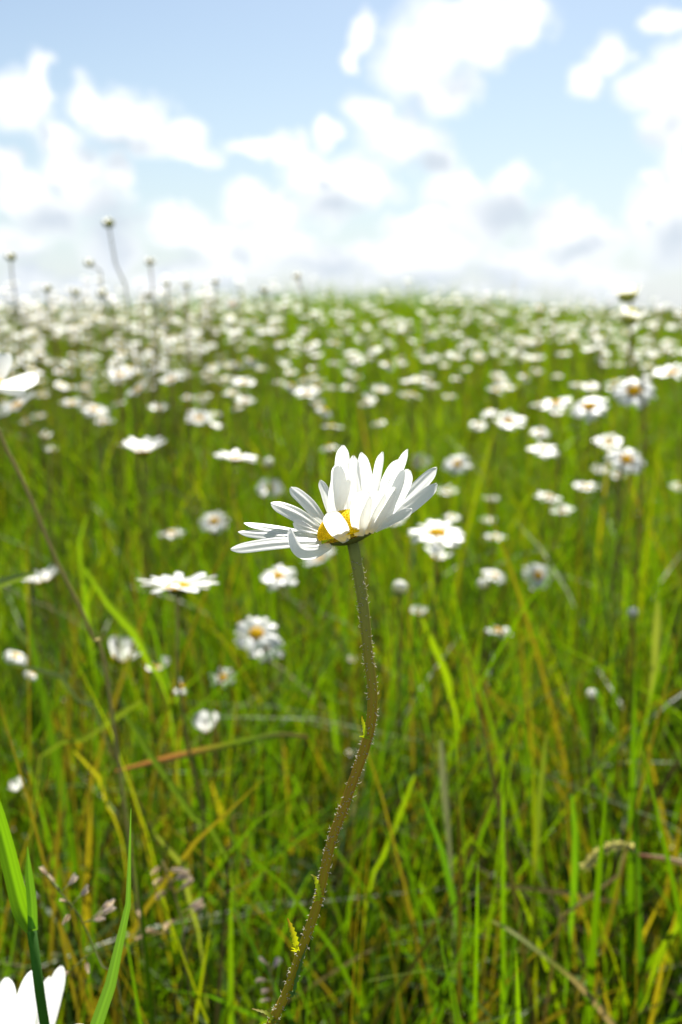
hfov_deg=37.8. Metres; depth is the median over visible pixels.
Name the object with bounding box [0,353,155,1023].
daisy
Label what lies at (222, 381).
daisy
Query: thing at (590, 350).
daisy
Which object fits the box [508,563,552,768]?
daisy
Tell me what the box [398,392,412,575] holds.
daisy
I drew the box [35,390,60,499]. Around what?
daisy
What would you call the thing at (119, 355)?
daisy
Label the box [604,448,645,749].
daisy
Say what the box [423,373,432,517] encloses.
daisy
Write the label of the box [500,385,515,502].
daisy
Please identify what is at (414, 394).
daisy
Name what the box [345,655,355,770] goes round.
flower bud
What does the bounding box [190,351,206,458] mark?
daisy
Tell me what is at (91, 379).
daisy
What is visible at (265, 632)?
daisy
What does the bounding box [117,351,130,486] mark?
daisy
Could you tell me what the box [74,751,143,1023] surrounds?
grass plant
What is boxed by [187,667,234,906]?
daisy
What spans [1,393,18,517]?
daisy
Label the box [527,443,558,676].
daisy
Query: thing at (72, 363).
daisy
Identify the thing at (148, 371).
daisy
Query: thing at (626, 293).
flower bud
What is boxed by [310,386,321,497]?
daisy
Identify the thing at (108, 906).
grass panicle
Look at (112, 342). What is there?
daisy
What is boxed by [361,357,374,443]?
daisy
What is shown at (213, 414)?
daisy
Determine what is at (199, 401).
daisy
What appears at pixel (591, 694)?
flower bud
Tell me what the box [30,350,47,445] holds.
daisy
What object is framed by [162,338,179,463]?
daisy
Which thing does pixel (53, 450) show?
flower bud
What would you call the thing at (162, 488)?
grass plant
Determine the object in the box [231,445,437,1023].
daisy
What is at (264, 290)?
flower bud
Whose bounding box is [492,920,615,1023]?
grass plant
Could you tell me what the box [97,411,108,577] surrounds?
daisy
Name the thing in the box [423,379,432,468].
daisy
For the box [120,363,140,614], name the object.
daisy
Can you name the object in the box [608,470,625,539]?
daisy
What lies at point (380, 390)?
daisy
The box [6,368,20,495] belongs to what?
daisy
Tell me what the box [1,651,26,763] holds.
daisy
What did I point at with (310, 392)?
daisy
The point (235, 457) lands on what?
daisy
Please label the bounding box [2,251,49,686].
flower bud
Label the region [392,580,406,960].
flower bud
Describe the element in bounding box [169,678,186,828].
daisy
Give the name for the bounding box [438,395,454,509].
daisy
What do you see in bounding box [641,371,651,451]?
daisy
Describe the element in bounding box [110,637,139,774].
daisy
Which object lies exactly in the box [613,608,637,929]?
flower bud
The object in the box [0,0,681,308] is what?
sky
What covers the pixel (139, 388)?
daisy
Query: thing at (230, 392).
daisy
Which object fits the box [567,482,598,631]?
daisy
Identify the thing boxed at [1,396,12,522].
daisy
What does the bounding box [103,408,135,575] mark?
daisy
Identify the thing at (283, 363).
daisy
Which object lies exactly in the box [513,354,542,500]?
daisy
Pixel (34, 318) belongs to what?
daisy
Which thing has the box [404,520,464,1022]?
daisy
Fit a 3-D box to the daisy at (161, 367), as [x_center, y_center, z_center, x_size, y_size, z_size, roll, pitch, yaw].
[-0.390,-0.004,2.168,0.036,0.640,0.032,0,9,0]
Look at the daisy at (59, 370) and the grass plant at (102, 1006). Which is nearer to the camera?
the grass plant at (102, 1006)
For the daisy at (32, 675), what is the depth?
1.01 m
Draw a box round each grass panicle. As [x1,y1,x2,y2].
[39,865,125,1023]
[135,860,204,1023]
[255,956,281,1023]
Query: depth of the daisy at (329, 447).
1.64 m
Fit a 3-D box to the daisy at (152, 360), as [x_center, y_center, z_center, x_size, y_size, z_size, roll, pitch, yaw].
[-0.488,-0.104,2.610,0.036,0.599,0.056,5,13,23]
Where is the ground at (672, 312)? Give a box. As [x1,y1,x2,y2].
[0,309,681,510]
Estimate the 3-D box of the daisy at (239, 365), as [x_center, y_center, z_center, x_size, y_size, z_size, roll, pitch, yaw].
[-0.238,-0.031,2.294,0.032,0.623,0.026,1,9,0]
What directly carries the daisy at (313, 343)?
on the ground at (672, 312)
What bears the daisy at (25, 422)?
on the ground at (672, 312)
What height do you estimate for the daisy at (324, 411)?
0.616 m
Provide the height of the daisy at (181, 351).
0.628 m
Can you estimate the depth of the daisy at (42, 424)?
2.21 m
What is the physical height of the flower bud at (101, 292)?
0.799 m
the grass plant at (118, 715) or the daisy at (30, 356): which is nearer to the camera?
the grass plant at (118, 715)
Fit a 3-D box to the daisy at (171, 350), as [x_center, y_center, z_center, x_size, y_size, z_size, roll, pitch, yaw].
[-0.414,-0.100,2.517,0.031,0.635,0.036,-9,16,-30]
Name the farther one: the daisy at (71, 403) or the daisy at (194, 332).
the daisy at (194, 332)
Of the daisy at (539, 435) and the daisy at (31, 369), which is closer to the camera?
the daisy at (31, 369)
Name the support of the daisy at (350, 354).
on the ground at (672, 312)
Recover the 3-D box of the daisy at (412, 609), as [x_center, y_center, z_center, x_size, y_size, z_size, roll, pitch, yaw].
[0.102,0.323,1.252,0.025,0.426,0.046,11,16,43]
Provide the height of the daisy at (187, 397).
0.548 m
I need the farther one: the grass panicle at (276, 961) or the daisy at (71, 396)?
the daisy at (71, 396)
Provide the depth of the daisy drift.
3.16 m
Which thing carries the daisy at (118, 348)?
on the ground at (672, 312)
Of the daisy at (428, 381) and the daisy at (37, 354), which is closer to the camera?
the daisy at (428, 381)
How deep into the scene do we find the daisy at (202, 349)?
2.59 m
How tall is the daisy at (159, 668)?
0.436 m
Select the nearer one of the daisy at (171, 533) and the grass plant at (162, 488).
the grass plant at (162, 488)
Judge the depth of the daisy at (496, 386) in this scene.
2.10 m
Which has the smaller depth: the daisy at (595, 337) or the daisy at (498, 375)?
the daisy at (498, 375)
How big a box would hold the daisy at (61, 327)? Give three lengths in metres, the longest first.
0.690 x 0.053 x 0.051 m
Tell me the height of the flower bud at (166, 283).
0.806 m
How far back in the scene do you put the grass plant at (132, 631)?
0.73 m
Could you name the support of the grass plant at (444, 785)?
on the ground at (672, 312)
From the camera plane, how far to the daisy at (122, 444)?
2.16 m
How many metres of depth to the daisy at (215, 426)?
1.64 m
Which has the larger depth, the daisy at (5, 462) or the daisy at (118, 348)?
the daisy at (118, 348)
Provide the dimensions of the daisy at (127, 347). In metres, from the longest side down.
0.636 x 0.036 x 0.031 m
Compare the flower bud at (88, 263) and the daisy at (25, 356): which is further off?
the daisy at (25, 356)
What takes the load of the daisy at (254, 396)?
on the ground at (672, 312)
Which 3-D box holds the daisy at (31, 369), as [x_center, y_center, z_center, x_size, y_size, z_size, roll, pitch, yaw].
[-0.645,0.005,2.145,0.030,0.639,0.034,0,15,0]
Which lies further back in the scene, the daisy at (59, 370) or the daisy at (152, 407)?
the daisy at (59, 370)
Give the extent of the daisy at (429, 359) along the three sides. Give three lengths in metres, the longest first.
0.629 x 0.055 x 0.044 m
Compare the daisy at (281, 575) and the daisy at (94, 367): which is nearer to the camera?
the daisy at (281, 575)
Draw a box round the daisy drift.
[0,275,681,593]
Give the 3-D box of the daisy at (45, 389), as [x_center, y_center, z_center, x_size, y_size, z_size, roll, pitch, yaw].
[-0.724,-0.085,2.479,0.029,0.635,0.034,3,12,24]
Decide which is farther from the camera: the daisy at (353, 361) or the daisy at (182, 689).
the daisy at (353, 361)
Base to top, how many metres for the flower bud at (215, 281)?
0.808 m
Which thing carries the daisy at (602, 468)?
on the ground at (672, 312)
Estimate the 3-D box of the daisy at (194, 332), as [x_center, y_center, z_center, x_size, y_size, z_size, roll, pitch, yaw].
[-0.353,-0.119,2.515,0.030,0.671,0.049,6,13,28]
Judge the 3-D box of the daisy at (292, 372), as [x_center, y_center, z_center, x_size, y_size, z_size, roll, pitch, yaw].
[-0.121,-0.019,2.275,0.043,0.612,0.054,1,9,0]
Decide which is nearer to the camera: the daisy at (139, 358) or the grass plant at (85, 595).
the grass plant at (85, 595)
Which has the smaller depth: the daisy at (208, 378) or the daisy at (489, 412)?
the daisy at (489, 412)
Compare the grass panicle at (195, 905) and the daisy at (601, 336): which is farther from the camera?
the daisy at (601, 336)
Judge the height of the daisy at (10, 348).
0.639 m
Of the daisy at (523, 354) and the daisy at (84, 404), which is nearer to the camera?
the daisy at (84, 404)
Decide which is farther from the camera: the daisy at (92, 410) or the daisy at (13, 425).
the daisy at (13, 425)
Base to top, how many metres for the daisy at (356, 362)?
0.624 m
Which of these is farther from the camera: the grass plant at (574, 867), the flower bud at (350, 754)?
the flower bud at (350, 754)
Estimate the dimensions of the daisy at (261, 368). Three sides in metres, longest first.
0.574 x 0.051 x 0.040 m
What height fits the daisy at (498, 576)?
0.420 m
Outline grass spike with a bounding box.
[542,839,635,1023]
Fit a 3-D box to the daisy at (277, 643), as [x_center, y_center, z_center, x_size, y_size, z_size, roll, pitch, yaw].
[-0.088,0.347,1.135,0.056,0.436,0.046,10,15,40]
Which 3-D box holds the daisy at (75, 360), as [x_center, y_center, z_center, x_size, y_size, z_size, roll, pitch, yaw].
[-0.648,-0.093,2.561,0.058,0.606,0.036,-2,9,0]
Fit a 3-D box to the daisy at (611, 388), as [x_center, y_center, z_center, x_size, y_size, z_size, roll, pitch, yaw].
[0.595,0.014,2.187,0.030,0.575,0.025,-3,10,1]
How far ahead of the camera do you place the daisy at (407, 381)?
1.66 m
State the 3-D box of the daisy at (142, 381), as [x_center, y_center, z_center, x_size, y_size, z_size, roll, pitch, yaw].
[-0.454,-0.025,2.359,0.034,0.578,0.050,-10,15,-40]
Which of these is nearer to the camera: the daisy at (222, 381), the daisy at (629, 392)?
the daisy at (629, 392)
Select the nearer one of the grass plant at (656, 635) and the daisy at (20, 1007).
the daisy at (20, 1007)
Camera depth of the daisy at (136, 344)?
2.15 m
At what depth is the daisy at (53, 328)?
2.18 m
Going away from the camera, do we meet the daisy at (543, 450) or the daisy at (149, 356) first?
the daisy at (543, 450)
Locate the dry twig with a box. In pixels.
[638,854,681,865]
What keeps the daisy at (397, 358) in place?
on the ground at (672, 312)
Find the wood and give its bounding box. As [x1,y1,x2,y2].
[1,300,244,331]
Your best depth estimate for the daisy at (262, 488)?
1.73 m
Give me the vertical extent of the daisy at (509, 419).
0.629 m
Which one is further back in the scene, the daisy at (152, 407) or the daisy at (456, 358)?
the daisy at (456, 358)
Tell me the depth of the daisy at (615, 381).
1.73 m
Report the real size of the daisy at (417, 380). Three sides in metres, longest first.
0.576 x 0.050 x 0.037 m
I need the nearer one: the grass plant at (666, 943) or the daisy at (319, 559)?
the grass plant at (666, 943)
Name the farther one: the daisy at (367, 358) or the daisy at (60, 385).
the daisy at (367, 358)
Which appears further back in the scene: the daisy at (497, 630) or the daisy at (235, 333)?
the daisy at (235, 333)
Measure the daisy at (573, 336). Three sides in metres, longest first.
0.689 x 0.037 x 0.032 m
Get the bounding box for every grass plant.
[0,571,35,587]
[14,663,144,1021]
[31,699,142,832]
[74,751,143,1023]
[77,514,110,854]
[84,568,197,1023]
[90,811,130,1023]
[115,732,307,772]
[124,714,249,1021]
[145,484,231,698]
[156,834,208,1021]
[357,775,415,1023]
[404,837,487,1011]
[421,618,458,898]
[439,740,454,1023]
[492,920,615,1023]
[496,884,620,903]
[524,733,546,1023]
[562,795,578,1023]
[619,601,660,961]
[633,919,678,1023]
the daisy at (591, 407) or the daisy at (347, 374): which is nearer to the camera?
the daisy at (591, 407)
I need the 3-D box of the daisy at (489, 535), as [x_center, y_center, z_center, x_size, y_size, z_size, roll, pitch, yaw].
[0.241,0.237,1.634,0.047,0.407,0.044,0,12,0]
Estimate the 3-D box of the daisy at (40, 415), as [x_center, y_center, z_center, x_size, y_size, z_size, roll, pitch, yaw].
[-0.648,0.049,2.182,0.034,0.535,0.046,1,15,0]
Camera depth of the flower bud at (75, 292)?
1.36 m
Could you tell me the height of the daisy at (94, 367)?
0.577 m
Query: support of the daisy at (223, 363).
on the ground at (672, 312)
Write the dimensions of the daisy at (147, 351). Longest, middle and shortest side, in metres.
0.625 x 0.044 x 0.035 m
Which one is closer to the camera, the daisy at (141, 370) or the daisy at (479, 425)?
the daisy at (141, 370)
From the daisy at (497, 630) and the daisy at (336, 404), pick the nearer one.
the daisy at (497, 630)
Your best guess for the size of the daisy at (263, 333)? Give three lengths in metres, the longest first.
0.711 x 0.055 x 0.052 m
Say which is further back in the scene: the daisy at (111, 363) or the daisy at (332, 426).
the daisy at (111, 363)
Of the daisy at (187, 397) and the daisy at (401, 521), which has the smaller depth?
the daisy at (401, 521)
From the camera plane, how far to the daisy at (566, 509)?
1.81 m
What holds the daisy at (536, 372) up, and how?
on the ground at (672, 312)
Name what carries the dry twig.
on the ground at (672, 312)
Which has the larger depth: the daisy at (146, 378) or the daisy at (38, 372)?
the daisy at (146, 378)
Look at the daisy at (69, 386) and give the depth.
2.38 m
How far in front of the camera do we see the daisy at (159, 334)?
2.50 m
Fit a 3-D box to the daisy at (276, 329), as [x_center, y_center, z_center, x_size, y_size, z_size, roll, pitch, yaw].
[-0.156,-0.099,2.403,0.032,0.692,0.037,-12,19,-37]
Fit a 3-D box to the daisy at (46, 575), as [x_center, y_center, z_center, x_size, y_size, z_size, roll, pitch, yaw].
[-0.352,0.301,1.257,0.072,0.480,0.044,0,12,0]
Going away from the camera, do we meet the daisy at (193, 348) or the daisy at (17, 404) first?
the daisy at (17, 404)
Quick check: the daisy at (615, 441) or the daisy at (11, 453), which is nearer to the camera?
the daisy at (615, 441)
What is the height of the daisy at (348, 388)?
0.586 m
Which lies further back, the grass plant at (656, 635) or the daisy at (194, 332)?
the daisy at (194, 332)
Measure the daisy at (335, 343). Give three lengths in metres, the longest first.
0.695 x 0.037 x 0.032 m
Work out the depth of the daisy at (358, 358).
2.16 m
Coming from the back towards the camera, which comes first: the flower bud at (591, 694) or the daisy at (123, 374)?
the daisy at (123, 374)
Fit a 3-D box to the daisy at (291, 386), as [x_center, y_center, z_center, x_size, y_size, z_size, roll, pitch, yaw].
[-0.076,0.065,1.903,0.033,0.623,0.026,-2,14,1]
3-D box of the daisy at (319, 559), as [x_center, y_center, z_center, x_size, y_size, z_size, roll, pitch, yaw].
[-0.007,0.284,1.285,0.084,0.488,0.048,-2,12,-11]
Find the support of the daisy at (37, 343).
on the ground at (672, 312)
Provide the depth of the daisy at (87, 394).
2.19 m
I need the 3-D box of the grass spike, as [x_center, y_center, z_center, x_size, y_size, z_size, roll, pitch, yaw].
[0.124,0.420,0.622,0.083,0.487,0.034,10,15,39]
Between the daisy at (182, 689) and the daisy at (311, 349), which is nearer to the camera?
the daisy at (182, 689)
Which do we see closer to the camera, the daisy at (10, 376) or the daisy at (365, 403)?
the daisy at (365, 403)
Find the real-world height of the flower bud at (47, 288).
0.803 m
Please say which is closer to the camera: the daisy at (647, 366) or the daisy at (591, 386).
the daisy at (591, 386)
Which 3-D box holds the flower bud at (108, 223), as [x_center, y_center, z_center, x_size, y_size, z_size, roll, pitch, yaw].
[-0.255,0.084,1.263,0.018,0.877,0.077,6,13,25]
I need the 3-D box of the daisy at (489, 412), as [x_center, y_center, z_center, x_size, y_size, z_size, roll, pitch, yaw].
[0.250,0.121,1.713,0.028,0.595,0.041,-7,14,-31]
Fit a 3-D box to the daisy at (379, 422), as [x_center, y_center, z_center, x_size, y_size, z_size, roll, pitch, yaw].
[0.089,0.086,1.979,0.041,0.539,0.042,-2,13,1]
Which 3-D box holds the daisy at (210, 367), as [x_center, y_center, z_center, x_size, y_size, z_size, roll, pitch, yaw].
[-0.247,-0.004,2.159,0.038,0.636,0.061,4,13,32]
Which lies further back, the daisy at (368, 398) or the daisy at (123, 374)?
the daisy at (368, 398)
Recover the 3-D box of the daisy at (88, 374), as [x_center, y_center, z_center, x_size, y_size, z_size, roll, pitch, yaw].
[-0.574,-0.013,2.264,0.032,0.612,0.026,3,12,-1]
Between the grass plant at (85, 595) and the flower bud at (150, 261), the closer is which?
the grass plant at (85, 595)
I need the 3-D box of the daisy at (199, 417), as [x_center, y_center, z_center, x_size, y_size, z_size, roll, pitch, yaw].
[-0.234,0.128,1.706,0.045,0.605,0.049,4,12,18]
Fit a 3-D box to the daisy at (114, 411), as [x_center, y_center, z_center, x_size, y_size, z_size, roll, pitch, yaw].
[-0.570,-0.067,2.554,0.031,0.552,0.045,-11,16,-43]
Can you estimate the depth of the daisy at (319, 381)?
2.18 m
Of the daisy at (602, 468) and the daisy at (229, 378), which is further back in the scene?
the daisy at (229, 378)
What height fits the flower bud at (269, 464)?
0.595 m
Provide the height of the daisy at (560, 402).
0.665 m
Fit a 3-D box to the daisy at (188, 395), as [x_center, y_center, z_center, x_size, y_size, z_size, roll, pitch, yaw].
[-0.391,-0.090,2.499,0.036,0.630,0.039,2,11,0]
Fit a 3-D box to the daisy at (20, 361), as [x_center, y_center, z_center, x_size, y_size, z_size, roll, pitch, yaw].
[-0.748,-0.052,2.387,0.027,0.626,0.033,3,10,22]
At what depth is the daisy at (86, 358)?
2.29 m
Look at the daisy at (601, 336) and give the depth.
2.37 m
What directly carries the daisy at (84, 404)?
on the ground at (672, 312)
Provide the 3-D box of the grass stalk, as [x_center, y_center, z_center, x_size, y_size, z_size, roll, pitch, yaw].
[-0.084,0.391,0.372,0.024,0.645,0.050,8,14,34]
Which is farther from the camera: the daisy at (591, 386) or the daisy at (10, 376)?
the daisy at (10, 376)
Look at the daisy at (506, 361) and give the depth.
2.53 m
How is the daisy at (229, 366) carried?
on the ground at (672, 312)
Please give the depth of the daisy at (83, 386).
2.47 m
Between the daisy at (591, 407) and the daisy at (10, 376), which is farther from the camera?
the daisy at (10, 376)
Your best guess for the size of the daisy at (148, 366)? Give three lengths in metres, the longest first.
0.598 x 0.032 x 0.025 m
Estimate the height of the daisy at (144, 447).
0.656 m
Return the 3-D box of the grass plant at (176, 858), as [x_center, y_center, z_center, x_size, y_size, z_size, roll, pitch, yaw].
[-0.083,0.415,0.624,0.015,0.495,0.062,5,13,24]
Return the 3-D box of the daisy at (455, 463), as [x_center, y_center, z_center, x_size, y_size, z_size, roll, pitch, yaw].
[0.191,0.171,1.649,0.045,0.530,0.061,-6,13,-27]
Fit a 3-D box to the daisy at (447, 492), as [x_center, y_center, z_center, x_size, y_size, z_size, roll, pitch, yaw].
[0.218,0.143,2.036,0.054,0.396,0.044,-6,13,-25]
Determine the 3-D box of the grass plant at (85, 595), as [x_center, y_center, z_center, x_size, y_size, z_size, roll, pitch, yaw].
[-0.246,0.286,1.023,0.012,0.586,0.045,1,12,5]
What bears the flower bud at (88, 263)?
on the ground at (672, 312)
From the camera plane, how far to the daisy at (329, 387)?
2.13 m
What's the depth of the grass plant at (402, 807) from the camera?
0.65 m
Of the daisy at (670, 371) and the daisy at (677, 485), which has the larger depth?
the daisy at (677, 485)
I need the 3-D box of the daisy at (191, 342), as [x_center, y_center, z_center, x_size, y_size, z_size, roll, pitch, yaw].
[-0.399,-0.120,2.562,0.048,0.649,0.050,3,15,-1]
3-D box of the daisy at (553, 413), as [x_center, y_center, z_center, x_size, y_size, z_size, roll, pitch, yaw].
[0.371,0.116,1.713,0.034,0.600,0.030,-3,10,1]
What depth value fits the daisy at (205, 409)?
2.31 m
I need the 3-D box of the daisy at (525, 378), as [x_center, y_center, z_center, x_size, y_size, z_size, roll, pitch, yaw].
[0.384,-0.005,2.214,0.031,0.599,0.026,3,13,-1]
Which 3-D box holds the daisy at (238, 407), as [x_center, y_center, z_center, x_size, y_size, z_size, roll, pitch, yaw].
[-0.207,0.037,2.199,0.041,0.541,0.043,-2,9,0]
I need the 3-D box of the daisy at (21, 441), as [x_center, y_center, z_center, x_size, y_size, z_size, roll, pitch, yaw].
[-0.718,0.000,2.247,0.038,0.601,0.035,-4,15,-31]
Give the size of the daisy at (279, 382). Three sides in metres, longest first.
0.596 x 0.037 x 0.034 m
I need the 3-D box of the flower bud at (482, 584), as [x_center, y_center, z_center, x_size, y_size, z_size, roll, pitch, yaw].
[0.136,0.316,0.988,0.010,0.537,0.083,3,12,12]
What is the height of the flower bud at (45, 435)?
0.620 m
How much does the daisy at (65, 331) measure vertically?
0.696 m
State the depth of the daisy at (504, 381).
2.28 m
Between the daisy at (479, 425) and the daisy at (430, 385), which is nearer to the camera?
the daisy at (430, 385)
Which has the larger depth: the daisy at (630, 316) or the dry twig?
the daisy at (630, 316)
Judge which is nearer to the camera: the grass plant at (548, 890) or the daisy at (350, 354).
the grass plant at (548, 890)
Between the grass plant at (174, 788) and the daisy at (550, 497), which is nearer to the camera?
the grass plant at (174, 788)
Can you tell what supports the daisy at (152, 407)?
on the ground at (672, 312)
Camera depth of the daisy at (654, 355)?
1.85 m
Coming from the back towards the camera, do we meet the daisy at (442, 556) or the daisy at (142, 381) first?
the daisy at (142, 381)
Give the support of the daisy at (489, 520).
on the ground at (672, 312)
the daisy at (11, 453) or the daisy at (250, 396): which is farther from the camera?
the daisy at (250, 396)
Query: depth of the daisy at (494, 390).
1.65 m
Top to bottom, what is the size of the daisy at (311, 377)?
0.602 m
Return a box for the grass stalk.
[0,801,49,1023]
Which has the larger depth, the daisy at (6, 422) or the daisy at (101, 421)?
the daisy at (6, 422)
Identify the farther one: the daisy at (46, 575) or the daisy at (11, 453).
the daisy at (11, 453)
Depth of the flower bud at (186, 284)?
1.36 m
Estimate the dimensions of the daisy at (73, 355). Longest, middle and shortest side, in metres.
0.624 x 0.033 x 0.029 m
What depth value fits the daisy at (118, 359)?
2.08 m
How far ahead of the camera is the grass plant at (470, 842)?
0.63 m
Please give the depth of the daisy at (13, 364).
2.41 m
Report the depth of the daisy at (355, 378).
2.18 m
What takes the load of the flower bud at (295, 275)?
on the ground at (672, 312)
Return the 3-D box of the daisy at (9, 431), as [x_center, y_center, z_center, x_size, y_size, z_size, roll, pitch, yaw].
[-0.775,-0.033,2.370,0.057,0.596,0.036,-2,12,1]
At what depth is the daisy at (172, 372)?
2.06 m
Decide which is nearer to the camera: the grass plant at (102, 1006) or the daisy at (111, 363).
the grass plant at (102, 1006)
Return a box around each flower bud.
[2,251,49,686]
[40,430,63,707]
[41,285,75,688]
[44,446,64,698]
[70,286,101,722]
[81,257,132,737]
[93,286,136,686]
[100,217,156,739]
[143,291,173,672]
[144,257,171,714]
[163,280,182,654]
[183,281,198,640]
[211,277,230,693]
[258,285,273,569]
[263,458,273,720]
[291,271,311,693]
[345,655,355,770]
[346,750,355,993]
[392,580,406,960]
[474,578,487,909]
[574,689,596,998]
[599,284,643,816]
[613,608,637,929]
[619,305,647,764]
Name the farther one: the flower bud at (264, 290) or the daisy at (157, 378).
the daisy at (157, 378)
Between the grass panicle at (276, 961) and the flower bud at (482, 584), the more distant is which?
the flower bud at (482, 584)
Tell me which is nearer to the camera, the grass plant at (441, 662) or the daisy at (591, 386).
the grass plant at (441, 662)
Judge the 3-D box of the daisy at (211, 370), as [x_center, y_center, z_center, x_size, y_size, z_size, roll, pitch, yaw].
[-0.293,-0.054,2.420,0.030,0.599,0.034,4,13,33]
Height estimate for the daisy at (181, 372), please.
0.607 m
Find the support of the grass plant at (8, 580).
on the ground at (672, 312)
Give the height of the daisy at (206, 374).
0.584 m
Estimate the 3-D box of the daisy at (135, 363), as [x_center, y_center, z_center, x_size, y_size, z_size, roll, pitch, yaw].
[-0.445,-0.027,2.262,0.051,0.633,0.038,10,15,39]
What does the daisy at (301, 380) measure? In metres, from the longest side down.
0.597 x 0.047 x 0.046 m
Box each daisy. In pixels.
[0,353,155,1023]
[0,391,82,853]
[0,393,24,554]
[0,416,10,538]
[0,965,65,1023]
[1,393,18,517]
[1,395,15,456]
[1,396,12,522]
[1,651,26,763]
[4,346,27,446]
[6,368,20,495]
[7,373,25,442]
[9,777,43,978]
[11,363,20,434]
[15,359,33,460]
[18,354,39,467]
[20,419,34,523]
[20,671,52,869]
[21,396,21,511]
[22,359,35,410]
[23,565,67,713]
[24,352,34,475]
[25,366,49,515]
[28,316,59,450]
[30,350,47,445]
[30,412,44,519]
[33,341,59,453]
[33,353,44,469]
[34,349,56,463]
[34,371,61,512]
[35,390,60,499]
[37,394,46,499]
[39,378,45,491]
[45,358,57,442]
[47,324,63,487]
[54,367,71,498]
[55,381,74,546]
[57,325,66,500]
[60,327,80,467]
[60,360,76,468]
[60,398,94,567]
[64,369,75,466]
[64,385,74,448]
[69,353,77,427]
[70,358,88,422]
[76,383,93,466]
[76,401,94,540]
[79,404,105,568]
[81,353,94,464]
[83,371,94,533]
[83,393,103,492]
[86,378,103,477]
[88,365,101,443]
[95,417,114,544]
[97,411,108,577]
[103,368,149,610]
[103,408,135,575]
[105,360,130,505]
[107,339,124,456]
[107,378,119,491]
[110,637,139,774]
[111,357,122,532]
[111,401,132,531]
[112,345,123,450]
[116,352,126,527]
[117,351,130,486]
[118,437,187,797]
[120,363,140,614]
[124,345,135,438]
[125,380,162,595]
[129,340,148,505]
[129,359,158,516]
[134,357,143,414]
[134,366,149,479]
[136,572,217,1023]
[138,380,159,496]
[141,353,153,435]
[142,349,160,428]
[142,377,158,457]
[144,364,155,477]
[144,369,157,436]
[146,656,169,817]
[148,358,153,457]
[149,339,160,430]
[150,402,166,601]
[152,331,166,434]
[153,362,166,504]
[157,372,191,625]
[158,529,183,612]
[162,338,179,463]
[165,345,178,490]
[166,369,186,540]
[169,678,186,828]
[173,349,189,490]
[174,370,191,468]
[181,370,193,457]
[182,395,192,495]
[184,349,191,481]
[186,409,211,592]
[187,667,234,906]
[187,710,218,988]
[188,340,194,478]
[189,344,202,478]
[190,330,211,489]
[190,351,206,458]
[192,396,207,428]
[199,345,206,466]
[199,394,210,455]
[199,511,228,653]
[200,372,212,448]
[202,377,215,475]
[206,362,236,502]
[208,418,223,592]
[209,368,218,421]
[210,412,220,503]
[214,450,293,816]
[215,378,232,515]
[219,362,233,468]
[221,361,248,485]
[221,375,232,487]
[222,298,255,538]
[223,389,238,521]
[227,328,243,572]
[230,378,254,560]
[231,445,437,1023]
[232,362,244,490]
[233,406,244,517]
[235,616,276,946]
[236,397,256,513]
[241,636,283,795]
[243,357,262,471]
[245,358,265,477]
[245,363,251,450]
[253,365,266,455]
[257,330,270,508]
[257,479,283,591]
[260,564,296,774]
[268,317,279,458]
[271,327,278,473]
[272,381,295,504]
[278,359,294,485]
[279,368,297,483]
[284,383,306,512]
[293,386,323,629]
[296,378,315,534]
[302,549,334,675]
[304,375,318,451]
[307,347,319,494]
[308,341,327,454]
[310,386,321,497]
[310,398,322,500]
[311,353,322,496]
[313,380,332,460]
[315,407,331,585]
[321,445,337,599]
[322,386,335,547]
[322,424,340,629]
[328,362,340,448]
[329,340,340,456]
[340,385,353,446]
[342,368,353,455]
[344,350,355,443]
[350,375,364,453]
[351,359,362,404]
[352,360,364,449]
[353,355,361,448]
[358,401,373,440]
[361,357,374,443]
[361,384,389,555]
[363,392,375,546]
[367,346,395,566]
[371,420,384,553]
[380,362,395,526]
[389,519,403,679]
[392,357,417,471]
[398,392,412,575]
[400,377,415,611]
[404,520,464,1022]
[407,393,421,578]
[410,606,427,759]
[411,453,430,474]
[413,377,422,459]
[422,356,435,505]
[422,384,448,596]
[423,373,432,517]
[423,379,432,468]
[424,545,452,701]
[437,485,456,519]
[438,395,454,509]
[442,351,460,476]
[442,455,471,617]
[444,514,460,563]
[449,353,463,473]
[469,422,486,456]
[471,356,481,490]
[471,570,504,676]
[480,409,497,616]
[480,517,495,578]
[484,627,511,714]
[485,533,505,609]
[486,386,502,585]
[489,371,504,478]
[490,410,525,659]
[491,382,503,529]
[493,378,508,473]
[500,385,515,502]
[501,360,514,477]
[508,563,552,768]
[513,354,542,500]
[516,351,529,492]
[518,375,529,506]
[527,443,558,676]
[530,403,555,670]
[530,428,549,501]
[534,371,548,456]
[535,492,561,604]
[538,397,571,744]
[548,407,562,620]
[551,504,574,583]
[566,333,579,516]
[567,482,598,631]
[569,397,609,720]
[570,383,588,577]
[573,344,598,621]
[581,382,599,526]
[589,335,600,474]
[592,434,627,641]
[592,464,608,515]
[596,335,607,477]
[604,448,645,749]
[605,378,624,584]
[606,387,618,491]
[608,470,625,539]
[611,376,656,802]
[631,351,659,548]
[637,364,654,436]
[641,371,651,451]
[653,363,681,632]
[669,483,680,535]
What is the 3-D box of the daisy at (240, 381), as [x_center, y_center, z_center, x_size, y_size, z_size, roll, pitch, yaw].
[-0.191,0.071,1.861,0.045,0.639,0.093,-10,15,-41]
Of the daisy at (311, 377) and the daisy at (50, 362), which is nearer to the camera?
the daisy at (311, 377)
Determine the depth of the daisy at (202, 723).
0.88 m
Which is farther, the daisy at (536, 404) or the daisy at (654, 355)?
the daisy at (654, 355)

